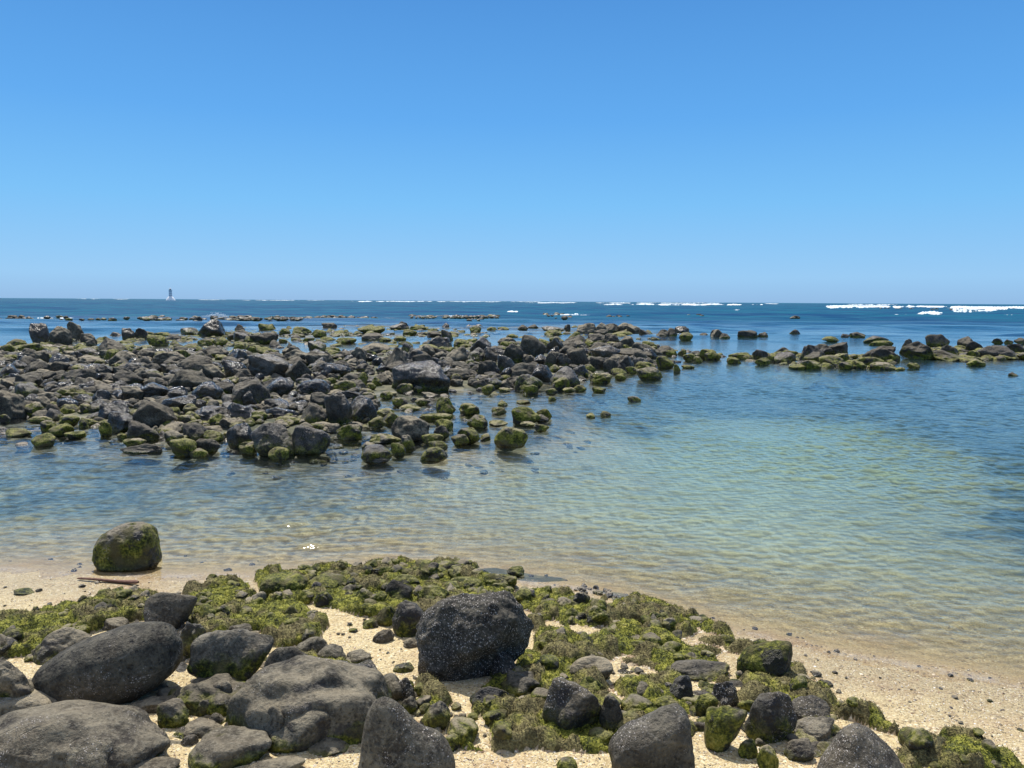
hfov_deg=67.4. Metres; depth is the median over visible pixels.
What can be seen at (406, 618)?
boulder
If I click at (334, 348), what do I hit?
mossy rock
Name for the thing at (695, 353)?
boulder
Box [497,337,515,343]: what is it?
boulder
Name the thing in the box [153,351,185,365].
boulder
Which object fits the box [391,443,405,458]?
mossy rock
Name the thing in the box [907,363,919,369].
mossy rock
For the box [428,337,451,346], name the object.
boulder
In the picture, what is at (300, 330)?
mossy rock
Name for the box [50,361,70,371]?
boulder
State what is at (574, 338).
boulder
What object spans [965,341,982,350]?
boulder
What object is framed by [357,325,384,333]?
mossy rock
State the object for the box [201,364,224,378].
boulder
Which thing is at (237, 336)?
boulder
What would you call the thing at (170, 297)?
lighthouse
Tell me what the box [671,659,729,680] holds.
boulder
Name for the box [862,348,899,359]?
boulder
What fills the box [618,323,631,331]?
boulder
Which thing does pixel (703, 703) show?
mossy rock
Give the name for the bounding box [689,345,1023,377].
rubble
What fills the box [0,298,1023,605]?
sea
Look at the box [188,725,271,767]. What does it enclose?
boulder
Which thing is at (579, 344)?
boulder
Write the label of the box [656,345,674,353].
boulder
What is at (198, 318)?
boulder
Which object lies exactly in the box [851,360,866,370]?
mossy rock
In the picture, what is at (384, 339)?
mossy rock
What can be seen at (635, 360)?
boulder
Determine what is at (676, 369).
mossy rock
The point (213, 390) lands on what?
boulder
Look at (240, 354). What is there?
boulder
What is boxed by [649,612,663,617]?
mossy rock
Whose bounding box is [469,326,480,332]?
mossy rock
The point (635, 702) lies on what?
mossy rock
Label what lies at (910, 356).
boulder
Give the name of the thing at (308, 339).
mossy rock
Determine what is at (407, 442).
mossy rock
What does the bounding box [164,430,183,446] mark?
mossy rock
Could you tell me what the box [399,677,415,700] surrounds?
boulder
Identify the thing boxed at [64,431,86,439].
mossy rock
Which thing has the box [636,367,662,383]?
mossy rock
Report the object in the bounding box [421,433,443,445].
mossy rock
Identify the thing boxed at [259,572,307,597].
mossy rock
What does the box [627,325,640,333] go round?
boulder
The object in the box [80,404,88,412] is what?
mossy rock
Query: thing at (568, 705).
boulder
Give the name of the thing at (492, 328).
mossy rock
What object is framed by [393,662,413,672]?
boulder
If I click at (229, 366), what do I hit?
boulder
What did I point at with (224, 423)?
boulder
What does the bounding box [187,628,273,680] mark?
boulder
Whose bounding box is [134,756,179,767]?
boulder
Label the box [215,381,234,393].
boulder
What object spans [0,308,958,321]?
rubble
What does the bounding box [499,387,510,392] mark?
mossy rock
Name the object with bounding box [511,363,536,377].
boulder
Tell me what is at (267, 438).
boulder
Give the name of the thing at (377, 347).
boulder
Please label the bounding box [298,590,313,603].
mossy rock
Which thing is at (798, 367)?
mossy rock
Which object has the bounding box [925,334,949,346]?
boulder
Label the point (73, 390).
mossy rock
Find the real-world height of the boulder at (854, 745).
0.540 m
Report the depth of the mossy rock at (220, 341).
41.94 m
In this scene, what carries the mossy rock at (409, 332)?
on the beach
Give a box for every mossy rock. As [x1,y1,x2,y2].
[0,343,15,351]
[0,414,10,425]
[5,428,31,437]
[7,339,25,345]
[13,588,33,594]
[17,343,43,350]
[24,401,43,417]
[27,416,52,423]
[31,433,55,449]
[40,420,56,433]
[48,423,73,437]
[56,385,86,396]
[59,404,79,413]
[59,415,79,426]
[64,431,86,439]
[73,343,84,348]
[79,418,88,430]
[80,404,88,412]
[92,522,161,571]
[99,421,111,439]
[103,349,118,359]
[117,433,126,441]
[123,438,146,446]
[147,335,168,346]
[153,332,169,336]
[156,698,188,727]
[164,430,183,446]
[169,438,196,460]
[177,415,196,422]
[183,403,197,413]
[189,448,208,458]
[197,339,212,345]
[203,430,224,442]
[212,337,227,345]
[233,343,244,349]
[239,441,256,457]
[243,336,252,342]
[245,344,255,351]
[251,411,267,420]
[257,347,270,353]
[258,323,274,331]
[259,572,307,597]
[268,447,288,462]
[275,416,300,423]
[279,328,290,334]
[279,339,287,343]
[292,327,311,333]
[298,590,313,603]
[303,337,314,340]
[308,572,346,588]
[312,329,326,337]
[315,591,332,606]
[320,337,335,340]
[324,377,336,383]
[328,347,340,351]
[332,380,355,390]
[336,337,356,345]
[336,424,362,444]
[344,590,352,595]
[348,628,357,632]
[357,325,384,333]
[357,372,368,385]
[360,388,374,393]
[361,441,374,450]
[361,603,372,615]
[362,618,378,628]
[363,392,376,398]
[368,416,386,428]
[369,433,400,444]
[371,377,381,386]
[372,591,385,599]
[373,566,412,575]
[375,606,394,626]
[377,408,393,416]
[379,337,391,342]
[380,391,392,399]
[383,412,398,425]
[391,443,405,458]
[392,397,407,407]
[394,336,406,341]
[394,574,420,584]
[396,383,412,392]
[399,404,420,410]
[401,435,414,452]
[401,696,417,713]
[403,329,416,335]
[410,326,425,329]
[413,682,423,695]
[415,398,429,406]
[417,585,450,600]
[419,413,452,422]
[420,447,447,463]
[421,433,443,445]
[421,700,450,729]
[428,441,447,450]
[435,419,452,431]
[436,396,455,414]
[438,560,476,569]
[445,733,458,751]
[450,576,482,589]
[451,434,468,447]
[453,339,468,346]
[457,427,479,444]
[459,403,479,417]
[467,415,487,429]
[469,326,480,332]
[480,433,490,441]
[481,384,494,394]
[484,573,509,585]
[487,327,496,331]
[489,420,507,426]
[491,407,506,416]
[494,427,527,451]
[497,400,507,407]
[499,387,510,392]
[501,375,510,379]
[501,670,539,696]
[507,566,523,576]
[511,407,540,425]
[516,399,529,404]
[519,385,527,393]
[520,421,534,426]
[524,385,538,396]
[533,424,548,432]
[536,409,551,422]
[538,637,553,648]
[544,330,562,335]
[545,388,557,395]
[548,396,556,401]
[551,377,569,391]
[556,756,577,767]
[557,596,570,605]
[563,387,575,392]
[572,592,589,603]
[574,385,586,392]
[584,364,595,372]
[586,413,594,418]
[587,605,607,623]
[588,373,612,385]
[592,387,605,393]
[600,411,610,418]
[611,368,626,375]
[612,331,631,335]
[615,373,626,381]
[620,693,656,711]
[625,367,637,374]
[627,396,640,402]
[635,361,655,368]
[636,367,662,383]
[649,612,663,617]
[653,695,678,706]
[656,356,674,369]
[665,349,676,355]
[673,364,680,374]
[677,349,686,356]
[679,332,692,342]
[681,365,694,368]
[683,353,694,361]
[693,356,702,364]
[694,693,717,716]
[699,349,721,360]
[704,349,719,362]
[704,705,747,752]
[726,357,740,365]
[728,352,752,360]
[736,640,792,675]
[738,739,757,758]
[755,357,769,367]
[756,746,778,767]
[768,353,775,361]
[788,364,805,370]
[800,360,821,372]
[819,355,843,366]
[822,336,838,341]
[834,353,849,361]
[838,362,852,371]
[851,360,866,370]
[857,357,884,365]
[868,362,895,371]
[869,340,893,345]
[888,354,900,362]
[895,367,904,371]
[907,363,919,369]
[966,351,980,356]
[966,359,985,367]
[998,354,1016,359]
[1017,354,1023,358]
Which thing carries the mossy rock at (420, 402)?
on the beach
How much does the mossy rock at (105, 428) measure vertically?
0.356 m
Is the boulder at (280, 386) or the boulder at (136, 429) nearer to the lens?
the boulder at (136, 429)
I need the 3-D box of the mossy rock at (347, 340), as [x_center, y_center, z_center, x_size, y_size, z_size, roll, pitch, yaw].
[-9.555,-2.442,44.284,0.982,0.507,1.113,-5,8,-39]
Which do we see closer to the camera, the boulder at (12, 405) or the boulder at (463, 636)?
the boulder at (463, 636)
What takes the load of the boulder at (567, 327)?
on the beach
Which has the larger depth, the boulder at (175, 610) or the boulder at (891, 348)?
the boulder at (891, 348)
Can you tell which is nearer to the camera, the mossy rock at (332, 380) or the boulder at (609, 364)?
the mossy rock at (332, 380)
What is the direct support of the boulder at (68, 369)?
on the beach
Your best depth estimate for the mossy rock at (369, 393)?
19.10 m
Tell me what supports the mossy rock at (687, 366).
on the beach
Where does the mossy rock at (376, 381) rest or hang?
on the beach
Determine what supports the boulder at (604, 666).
on the beach
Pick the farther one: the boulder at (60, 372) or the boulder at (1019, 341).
the boulder at (1019, 341)
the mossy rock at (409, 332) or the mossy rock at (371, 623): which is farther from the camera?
the mossy rock at (409, 332)
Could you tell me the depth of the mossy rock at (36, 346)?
36.01 m
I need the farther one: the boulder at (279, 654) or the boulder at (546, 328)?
the boulder at (546, 328)
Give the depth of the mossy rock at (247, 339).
43.96 m
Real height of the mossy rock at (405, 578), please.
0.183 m
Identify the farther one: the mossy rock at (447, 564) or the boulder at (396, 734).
the mossy rock at (447, 564)
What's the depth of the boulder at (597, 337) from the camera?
43.59 m
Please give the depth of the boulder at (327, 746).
4.06 m
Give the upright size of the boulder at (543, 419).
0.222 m
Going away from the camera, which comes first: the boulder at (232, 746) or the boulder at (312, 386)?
the boulder at (232, 746)
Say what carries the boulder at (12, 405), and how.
on the beach
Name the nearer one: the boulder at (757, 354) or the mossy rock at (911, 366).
the mossy rock at (911, 366)
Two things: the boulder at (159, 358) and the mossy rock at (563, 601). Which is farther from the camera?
the boulder at (159, 358)
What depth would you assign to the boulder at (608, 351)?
32.22 m
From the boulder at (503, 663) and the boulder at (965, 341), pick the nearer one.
the boulder at (503, 663)
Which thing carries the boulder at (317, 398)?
on the beach
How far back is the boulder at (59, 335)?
41.62 m
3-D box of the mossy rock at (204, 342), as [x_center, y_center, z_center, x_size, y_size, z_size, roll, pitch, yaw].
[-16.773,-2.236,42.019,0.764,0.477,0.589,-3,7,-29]
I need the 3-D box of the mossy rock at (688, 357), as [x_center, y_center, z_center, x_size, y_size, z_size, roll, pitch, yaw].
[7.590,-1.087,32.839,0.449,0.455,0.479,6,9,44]
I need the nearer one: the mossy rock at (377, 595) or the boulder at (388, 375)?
the mossy rock at (377, 595)
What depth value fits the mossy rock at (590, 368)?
26.70 m
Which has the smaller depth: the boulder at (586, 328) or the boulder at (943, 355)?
the boulder at (943, 355)
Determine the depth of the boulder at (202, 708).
4.43 m
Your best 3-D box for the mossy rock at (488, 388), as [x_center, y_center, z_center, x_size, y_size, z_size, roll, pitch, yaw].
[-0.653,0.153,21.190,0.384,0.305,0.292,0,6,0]
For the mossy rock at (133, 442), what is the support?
on the beach
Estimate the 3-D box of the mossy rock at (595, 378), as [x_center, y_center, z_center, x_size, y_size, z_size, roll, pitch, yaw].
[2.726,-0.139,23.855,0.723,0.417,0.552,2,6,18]
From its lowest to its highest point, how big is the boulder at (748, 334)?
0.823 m
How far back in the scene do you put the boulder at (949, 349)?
36.53 m
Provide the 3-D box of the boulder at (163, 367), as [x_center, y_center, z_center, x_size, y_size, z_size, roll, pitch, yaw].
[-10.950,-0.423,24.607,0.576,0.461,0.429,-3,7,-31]
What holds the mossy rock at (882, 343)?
in the sea
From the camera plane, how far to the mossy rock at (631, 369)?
27.06 m
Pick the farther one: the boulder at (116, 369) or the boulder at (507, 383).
the boulder at (116, 369)
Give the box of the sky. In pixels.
[0,0,1023,303]
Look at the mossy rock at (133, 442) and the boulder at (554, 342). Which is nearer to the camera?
the mossy rock at (133, 442)
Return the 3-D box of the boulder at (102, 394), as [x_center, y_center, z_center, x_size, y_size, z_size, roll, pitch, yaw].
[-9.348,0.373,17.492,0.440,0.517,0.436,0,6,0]
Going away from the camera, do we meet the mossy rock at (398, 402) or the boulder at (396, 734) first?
the boulder at (396, 734)
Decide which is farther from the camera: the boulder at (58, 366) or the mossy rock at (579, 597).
the boulder at (58, 366)
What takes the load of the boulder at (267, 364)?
on the beach
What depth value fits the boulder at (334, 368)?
23.12 m
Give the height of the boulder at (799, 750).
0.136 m
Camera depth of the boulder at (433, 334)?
51.49 m
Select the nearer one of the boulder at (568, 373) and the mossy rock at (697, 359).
the boulder at (568, 373)
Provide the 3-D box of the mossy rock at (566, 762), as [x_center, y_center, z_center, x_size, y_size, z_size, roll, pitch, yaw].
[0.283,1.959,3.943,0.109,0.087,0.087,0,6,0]
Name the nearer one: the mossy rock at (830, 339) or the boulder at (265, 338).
the boulder at (265, 338)
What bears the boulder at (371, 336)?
on the beach
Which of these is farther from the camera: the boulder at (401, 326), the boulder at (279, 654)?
the boulder at (401, 326)
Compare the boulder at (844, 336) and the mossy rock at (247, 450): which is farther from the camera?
the boulder at (844, 336)
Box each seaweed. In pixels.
[0,555,1023,767]
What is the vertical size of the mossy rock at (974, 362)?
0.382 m
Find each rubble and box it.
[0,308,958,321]
[0,324,1023,757]
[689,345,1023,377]
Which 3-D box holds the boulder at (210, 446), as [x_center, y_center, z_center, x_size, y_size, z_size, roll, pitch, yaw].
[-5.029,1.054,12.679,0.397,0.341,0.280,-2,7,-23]
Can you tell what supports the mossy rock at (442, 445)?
on the beach
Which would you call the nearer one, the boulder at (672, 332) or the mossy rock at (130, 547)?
the mossy rock at (130, 547)
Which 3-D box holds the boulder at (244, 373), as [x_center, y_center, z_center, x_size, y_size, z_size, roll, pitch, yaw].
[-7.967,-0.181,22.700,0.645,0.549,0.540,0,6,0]
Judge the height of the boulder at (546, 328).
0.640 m
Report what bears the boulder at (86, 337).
on the beach
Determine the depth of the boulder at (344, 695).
4.20 m
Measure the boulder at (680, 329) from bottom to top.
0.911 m
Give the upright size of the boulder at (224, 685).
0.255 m
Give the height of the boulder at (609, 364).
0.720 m
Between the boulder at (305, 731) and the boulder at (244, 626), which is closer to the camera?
the boulder at (305, 731)
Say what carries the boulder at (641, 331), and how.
on the beach
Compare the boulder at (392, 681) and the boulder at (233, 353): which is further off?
the boulder at (233, 353)
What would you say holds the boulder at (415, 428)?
on the beach
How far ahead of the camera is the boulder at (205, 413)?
15.21 m
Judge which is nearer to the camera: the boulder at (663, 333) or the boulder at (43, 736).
the boulder at (43, 736)
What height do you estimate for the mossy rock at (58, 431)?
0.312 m
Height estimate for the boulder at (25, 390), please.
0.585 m
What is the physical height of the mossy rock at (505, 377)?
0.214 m
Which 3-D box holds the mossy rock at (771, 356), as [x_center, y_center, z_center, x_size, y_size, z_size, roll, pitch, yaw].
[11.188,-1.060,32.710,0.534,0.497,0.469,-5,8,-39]
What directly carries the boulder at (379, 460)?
on the beach
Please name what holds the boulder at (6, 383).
on the beach
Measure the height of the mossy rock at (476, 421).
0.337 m
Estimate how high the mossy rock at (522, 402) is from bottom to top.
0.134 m
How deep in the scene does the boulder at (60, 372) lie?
22.62 m
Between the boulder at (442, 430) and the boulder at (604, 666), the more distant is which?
the boulder at (442, 430)
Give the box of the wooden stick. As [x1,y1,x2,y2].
[77,577,138,583]
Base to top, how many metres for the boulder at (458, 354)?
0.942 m
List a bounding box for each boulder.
[0,379,13,388]
[0,390,26,422]
[0,659,33,697]
[0,688,56,715]
[0,700,170,767]
[11,360,27,368]
[13,375,42,386]
[15,383,38,397]
[25,361,50,372]
[29,323,48,343]
[30,627,90,664]
[31,621,182,704]
[34,351,48,362]
[37,392,56,398]
[49,326,72,344]
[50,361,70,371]
[56,370,64,374]
[61,369,96,382]
[64,735,113,767]
[65,355,76,361]
[66,364,85,371]
[67,321,83,339]
[77,355,102,363]
[80,333,96,342]
[85,339,95,345]
[92,389,113,400]
[93,380,105,385]
[95,364,113,373]
[97,338,126,351]
[98,400,129,419]
[100,373,113,380]
[102,617,128,630]
[107,411,133,433]
[109,351,132,365]
[110,380,127,387]
[112,367,128,373]
[113,371,144,384]
[120,444,162,455]
[121,328,134,338]
[121,386,143,399]
[123,363,140,371]
[127,421,158,443]
[130,696,169,713]
[132,399,177,427]
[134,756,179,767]
[135,328,147,337]
[141,372,162,378]
[141,382,168,399]
[143,592,196,629]
[144,363,160,371]
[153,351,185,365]
[155,348,172,351]
[156,731,169,755]
[159,431,164,438]
[160,364,173,372]
[161,395,196,411]
[165,421,183,432]
[168,369,212,387]
[169,386,187,394]
[174,686,184,697]
[177,355,212,370]
[177,673,245,716]
[179,621,205,658]
[180,327,198,334]
[181,734,198,745]
[182,422,207,440]
[183,717,222,738]
[186,350,196,354]
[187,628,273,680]
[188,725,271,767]
[192,381,222,399]
[193,316,202,320]
[195,405,231,420]
[195,439,219,457]
[196,700,208,716]
[197,319,224,335]
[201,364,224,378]
[204,425,222,432]
[209,713,224,724]
[213,679,232,692]
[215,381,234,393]
[219,418,236,428]
[223,360,246,377]
[226,423,252,451]
[227,329,250,340]
[227,403,254,418]
[227,655,391,744]
[228,349,245,356]
[229,623,251,630]
[232,379,269,405]
[233,332,247,340]
[234,349,247,358]
[234,369,253,377]
[235,324,244,329]
[248,354,288,377]
[248,756,305,767]
[249,332,278,343]
[252,423,295,460]
[263,706,284,735]
[264,377,293,396]
[264,399,289,407]
[264,646,306,666]
[265,407,298,417]
[268,709,330,753]
[284,349,306,360]
[285,360,311,380]
[289,400,307,408]
[292,425,329,458]
[296,379,331,394]
[296,636,327,652]
[300,403,327,422]
[305,353,333,364]
[308,341,325,350]
[308,737,349,756]
[310,392,326,408]
[312,363,348,376]
[317,644,345,658]
[321,323,336,328]
[324,393,351,425]
[326,389,341,394]
[333,360,348,366]
[342,391,359,398]
[346,649,371,663]
[350,347,367,361]
[350,395,376,421]
[358,660,377,669]
[358,697,455,767]
[361,333,382,341]
[361,444,392,465]
[362,343,389,352]
[371,457,388,464]
[373,629,393,643]
[382,371,392,384]
[383,347,407,365]
[384,673,402,700]
[385,579,411,598]
[387,361,404,371]
[389,323,408,329]
[391,360,449,391]
[391,415,429,444]
[392,600,422,637]
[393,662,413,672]
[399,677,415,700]
[403,638,416,647]
[407,349,422,359]
[412,353,431,361]
[415,590,533,681]
[420,344,435,356]
[422,392,437,398]
[427,331,440,338]
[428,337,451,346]
[432,357,446,366]
[434,348,447,352]
[434,425,449,440]
[441,329,452,339]
[445,347,467,361]
[446,368,477,379]
[449,361,470,368]
[469,337,491,351]
[469,686,509,704]
[477,360,499,374]
[484,347,503,361]
[490,652,515,676]
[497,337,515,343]
[497,355,514,372]
[500,379,513,387]
[502,343,523,362]
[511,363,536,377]
[514,374,542,390]
[518,325,527,330]
[520,335,546,356]
[522,355,533,362]
[528,324,538,328]
[532,364,552,382]
[537,414,548,423]
[541,326,564,330]
[542,676,600,729]
[545,352,556,367]
[546,337,563,352]
[550,366,579,387]
[555,353,571,366]
[564,324,570,331]
[565,335,586,341]
[567,347,588,364]
[569,364,577,368]
[569,656,612,679]
[574,341,586,347]
[576,323,595,334]
[587,333,604,342]
[588,356,605,369]
[590,345,619,357]
[593,329,607,334]
[596,323,608,330]
[599,695,622,731]
[603,333,618,342]
[603,359,617,371]
[606,323,618,332]
[608,703,694,767]
[617,355,633,370]
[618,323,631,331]
[618,348,641,355]
[620,336,634,346]
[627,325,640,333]
[632,343,658,354]
[633,357,647,366]
[637,681,663,695]
[639,329,651,336]
[642,348,656,358]
[655,329,668,338]
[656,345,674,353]
[668,328,676,339]
[670,675,692,699]
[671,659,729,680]
[675,326,689,332]
[691,351,700,357]
[699,333,708,338]
[709,329,721,340]
[711,681,738,706]
[719,333,729,340]
[737,330,757,341]
[744,692,796,743]
[752,349,767,358]
[758,332,767,338]
[774,351,795,362]
[776,347,787,351]
[784,738,813,761]
[789,329,799,337]
[792,695,829,719]
[794,716,834,741]
[799,345,824,359]
[804,351,821,361]
[816,344,832,354]
[816,723,902,767]
[829,342,847,354]
[841,334,849,339]
[849,332,864,340]
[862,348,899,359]
[863,336,888,342]
[877,345,895,351]
[899,339,911,357]
[899,341,934,366]
[907,354,924,362]
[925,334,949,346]
[932,350,963,364]
[940,345,958,354]
[957,336,972,346]
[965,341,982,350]
[977,345,1018,359]
[991,338,1002,344]
[1004,339,1013,343]
[1007,344,1023,351]
[1008,372,1017,376]
[1014,338,1023,344]
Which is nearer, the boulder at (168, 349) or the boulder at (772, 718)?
the boulder at (772, 718)
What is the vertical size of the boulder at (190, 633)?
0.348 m
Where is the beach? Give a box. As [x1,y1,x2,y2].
[0,324,1023,767]
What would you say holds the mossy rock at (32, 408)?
on the beach
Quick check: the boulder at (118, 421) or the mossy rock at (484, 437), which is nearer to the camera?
the mossy rock at (484, 437)
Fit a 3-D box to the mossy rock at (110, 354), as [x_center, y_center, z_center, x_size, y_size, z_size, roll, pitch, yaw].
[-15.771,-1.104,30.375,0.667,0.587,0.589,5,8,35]
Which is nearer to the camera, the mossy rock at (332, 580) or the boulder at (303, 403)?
the mossy rock at (332, 580)
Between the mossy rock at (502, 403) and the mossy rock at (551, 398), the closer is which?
the mossy rock at (502, 403)
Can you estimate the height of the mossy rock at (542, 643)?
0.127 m
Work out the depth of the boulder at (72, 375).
21.35 m
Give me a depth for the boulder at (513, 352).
29.69 m
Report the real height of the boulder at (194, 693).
0.268 m
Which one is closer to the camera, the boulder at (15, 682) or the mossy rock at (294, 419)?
the boulder at (15, 682)
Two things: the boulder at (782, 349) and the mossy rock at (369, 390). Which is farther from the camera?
the boulder at (782, 349)
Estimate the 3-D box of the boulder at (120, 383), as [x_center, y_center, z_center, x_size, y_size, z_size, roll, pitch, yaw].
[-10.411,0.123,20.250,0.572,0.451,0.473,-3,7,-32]
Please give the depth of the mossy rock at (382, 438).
13.49 m
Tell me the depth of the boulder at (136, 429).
13.57 m
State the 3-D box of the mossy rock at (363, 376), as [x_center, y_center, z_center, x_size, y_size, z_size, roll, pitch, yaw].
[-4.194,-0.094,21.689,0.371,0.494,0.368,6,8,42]
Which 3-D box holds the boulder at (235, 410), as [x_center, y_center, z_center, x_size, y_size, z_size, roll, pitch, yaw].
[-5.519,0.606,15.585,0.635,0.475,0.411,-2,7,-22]
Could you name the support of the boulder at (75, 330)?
on the beach
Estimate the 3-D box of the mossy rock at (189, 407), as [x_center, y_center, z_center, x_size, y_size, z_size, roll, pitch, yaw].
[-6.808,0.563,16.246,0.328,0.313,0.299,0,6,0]
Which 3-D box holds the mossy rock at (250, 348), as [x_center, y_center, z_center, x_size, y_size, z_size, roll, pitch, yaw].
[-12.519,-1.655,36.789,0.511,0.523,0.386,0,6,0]
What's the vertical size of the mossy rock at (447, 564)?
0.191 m
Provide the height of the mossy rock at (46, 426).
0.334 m
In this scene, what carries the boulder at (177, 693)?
on the beach
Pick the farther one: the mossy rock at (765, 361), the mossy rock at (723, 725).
the mossy rock at (765, 361)
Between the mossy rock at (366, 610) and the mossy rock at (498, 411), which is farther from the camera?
the mossy rock at (498, 411)
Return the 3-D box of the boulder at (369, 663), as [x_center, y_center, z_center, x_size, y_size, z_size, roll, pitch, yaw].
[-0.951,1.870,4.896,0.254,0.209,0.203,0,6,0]
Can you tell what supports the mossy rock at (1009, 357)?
on the beach
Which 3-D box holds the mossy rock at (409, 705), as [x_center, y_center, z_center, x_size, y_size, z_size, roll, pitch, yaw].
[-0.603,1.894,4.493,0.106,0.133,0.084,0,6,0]
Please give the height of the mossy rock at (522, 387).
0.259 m
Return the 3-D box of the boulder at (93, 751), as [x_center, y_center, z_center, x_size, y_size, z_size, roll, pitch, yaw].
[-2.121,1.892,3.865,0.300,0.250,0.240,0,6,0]
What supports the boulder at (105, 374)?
on the beach
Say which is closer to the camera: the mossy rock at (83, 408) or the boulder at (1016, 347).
the mossy rock at (83, 408)
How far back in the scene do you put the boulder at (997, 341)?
49.63 m
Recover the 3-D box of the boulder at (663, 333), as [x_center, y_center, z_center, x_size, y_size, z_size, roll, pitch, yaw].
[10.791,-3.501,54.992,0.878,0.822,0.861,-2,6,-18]
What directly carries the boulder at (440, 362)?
on the beach
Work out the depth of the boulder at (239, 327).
59.33 m
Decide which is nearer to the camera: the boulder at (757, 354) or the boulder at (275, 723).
the boulder at (275, 723)
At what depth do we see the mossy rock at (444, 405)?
17.01 m
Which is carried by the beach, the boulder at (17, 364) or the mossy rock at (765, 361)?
the boulder at (17, 364)
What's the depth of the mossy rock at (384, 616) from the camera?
5.80 m
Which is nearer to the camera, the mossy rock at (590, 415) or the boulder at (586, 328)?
the mossy rock at (590, 415)
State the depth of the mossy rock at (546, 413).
16.29 m
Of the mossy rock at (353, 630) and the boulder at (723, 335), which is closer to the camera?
the mossy rock at (353, 630)
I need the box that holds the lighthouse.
[166,288,174,299]
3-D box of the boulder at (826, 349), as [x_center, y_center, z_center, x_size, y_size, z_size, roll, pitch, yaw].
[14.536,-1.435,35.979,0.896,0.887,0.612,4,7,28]
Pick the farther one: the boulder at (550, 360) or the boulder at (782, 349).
the boulder at (782, 349)
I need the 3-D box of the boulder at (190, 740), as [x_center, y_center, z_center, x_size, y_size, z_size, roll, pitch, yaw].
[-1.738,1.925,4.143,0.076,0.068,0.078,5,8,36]
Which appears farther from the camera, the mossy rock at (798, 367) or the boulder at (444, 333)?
the boulder at (444, 333)
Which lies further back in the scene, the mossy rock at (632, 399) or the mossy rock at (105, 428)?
the mossy rock at (632, 399)
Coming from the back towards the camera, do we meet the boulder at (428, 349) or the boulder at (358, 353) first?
the boulder at (428, 349)
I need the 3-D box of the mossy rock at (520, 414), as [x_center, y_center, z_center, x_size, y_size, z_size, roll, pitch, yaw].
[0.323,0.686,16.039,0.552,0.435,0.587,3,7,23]
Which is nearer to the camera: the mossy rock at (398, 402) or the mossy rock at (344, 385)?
the mossy rock at (398, 402)
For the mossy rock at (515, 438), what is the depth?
13.21 m
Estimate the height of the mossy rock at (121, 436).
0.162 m
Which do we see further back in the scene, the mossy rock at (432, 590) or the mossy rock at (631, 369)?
the mossy rock at (631, 369)
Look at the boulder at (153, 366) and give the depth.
24.82 m
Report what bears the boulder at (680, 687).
on the beach
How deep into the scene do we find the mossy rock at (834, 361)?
30.32 m
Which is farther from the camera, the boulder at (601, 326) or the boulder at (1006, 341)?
the boulder at (601, 326)
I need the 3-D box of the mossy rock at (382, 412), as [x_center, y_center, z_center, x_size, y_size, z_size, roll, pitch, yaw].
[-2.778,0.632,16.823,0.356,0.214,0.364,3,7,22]
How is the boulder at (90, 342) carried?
on the beach
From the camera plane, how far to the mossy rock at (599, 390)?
21.20 m
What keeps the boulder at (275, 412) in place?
on the beach
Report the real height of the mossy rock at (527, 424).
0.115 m
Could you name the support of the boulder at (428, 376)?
on the beach
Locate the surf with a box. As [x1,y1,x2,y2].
[60,300,1023,318]
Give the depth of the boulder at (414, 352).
29.78 m
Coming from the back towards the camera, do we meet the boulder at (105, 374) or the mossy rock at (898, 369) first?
the mossy rock at (898, 369)
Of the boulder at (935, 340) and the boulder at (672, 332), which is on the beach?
the boulder at (672, 332)
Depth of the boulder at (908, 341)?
38.88 m
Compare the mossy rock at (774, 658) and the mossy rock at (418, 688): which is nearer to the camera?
the mossy rock at (418, 688)
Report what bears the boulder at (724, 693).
on the beach
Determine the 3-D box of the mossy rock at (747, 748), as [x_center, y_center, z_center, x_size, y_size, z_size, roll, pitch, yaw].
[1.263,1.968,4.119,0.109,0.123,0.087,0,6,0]
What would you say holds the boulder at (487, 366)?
on the beach
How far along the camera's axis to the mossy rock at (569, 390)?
21.33 m
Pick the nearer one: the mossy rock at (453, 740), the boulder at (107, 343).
the mossy rock at (453, 740)
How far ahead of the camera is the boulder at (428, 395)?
19.97 m
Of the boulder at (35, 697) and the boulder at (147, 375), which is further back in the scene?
the boulder at (147, 375)
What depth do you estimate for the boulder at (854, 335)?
55.31 m
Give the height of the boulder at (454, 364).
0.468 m
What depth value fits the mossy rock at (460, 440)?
13.39 m
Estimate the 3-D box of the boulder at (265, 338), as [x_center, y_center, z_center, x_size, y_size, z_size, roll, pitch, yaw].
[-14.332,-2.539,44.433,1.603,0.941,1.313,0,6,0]
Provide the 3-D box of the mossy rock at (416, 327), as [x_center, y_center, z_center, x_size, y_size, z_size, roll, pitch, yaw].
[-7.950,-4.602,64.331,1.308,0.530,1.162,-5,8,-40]
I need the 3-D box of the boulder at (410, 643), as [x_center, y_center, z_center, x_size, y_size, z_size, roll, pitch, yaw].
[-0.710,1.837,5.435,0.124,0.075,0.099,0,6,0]
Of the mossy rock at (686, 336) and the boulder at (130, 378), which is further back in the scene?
the mossy rock at (686, 336)
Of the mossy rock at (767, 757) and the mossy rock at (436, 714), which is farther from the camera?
the mossy rock at (436, 714)
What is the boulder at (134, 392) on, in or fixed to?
on the beach
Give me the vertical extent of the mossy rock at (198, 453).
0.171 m
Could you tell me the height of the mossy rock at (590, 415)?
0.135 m
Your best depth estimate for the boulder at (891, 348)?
36.84 m
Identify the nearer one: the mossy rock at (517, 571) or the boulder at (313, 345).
the mossy rock at (517, 571)
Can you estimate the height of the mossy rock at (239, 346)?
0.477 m
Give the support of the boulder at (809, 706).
on the beach

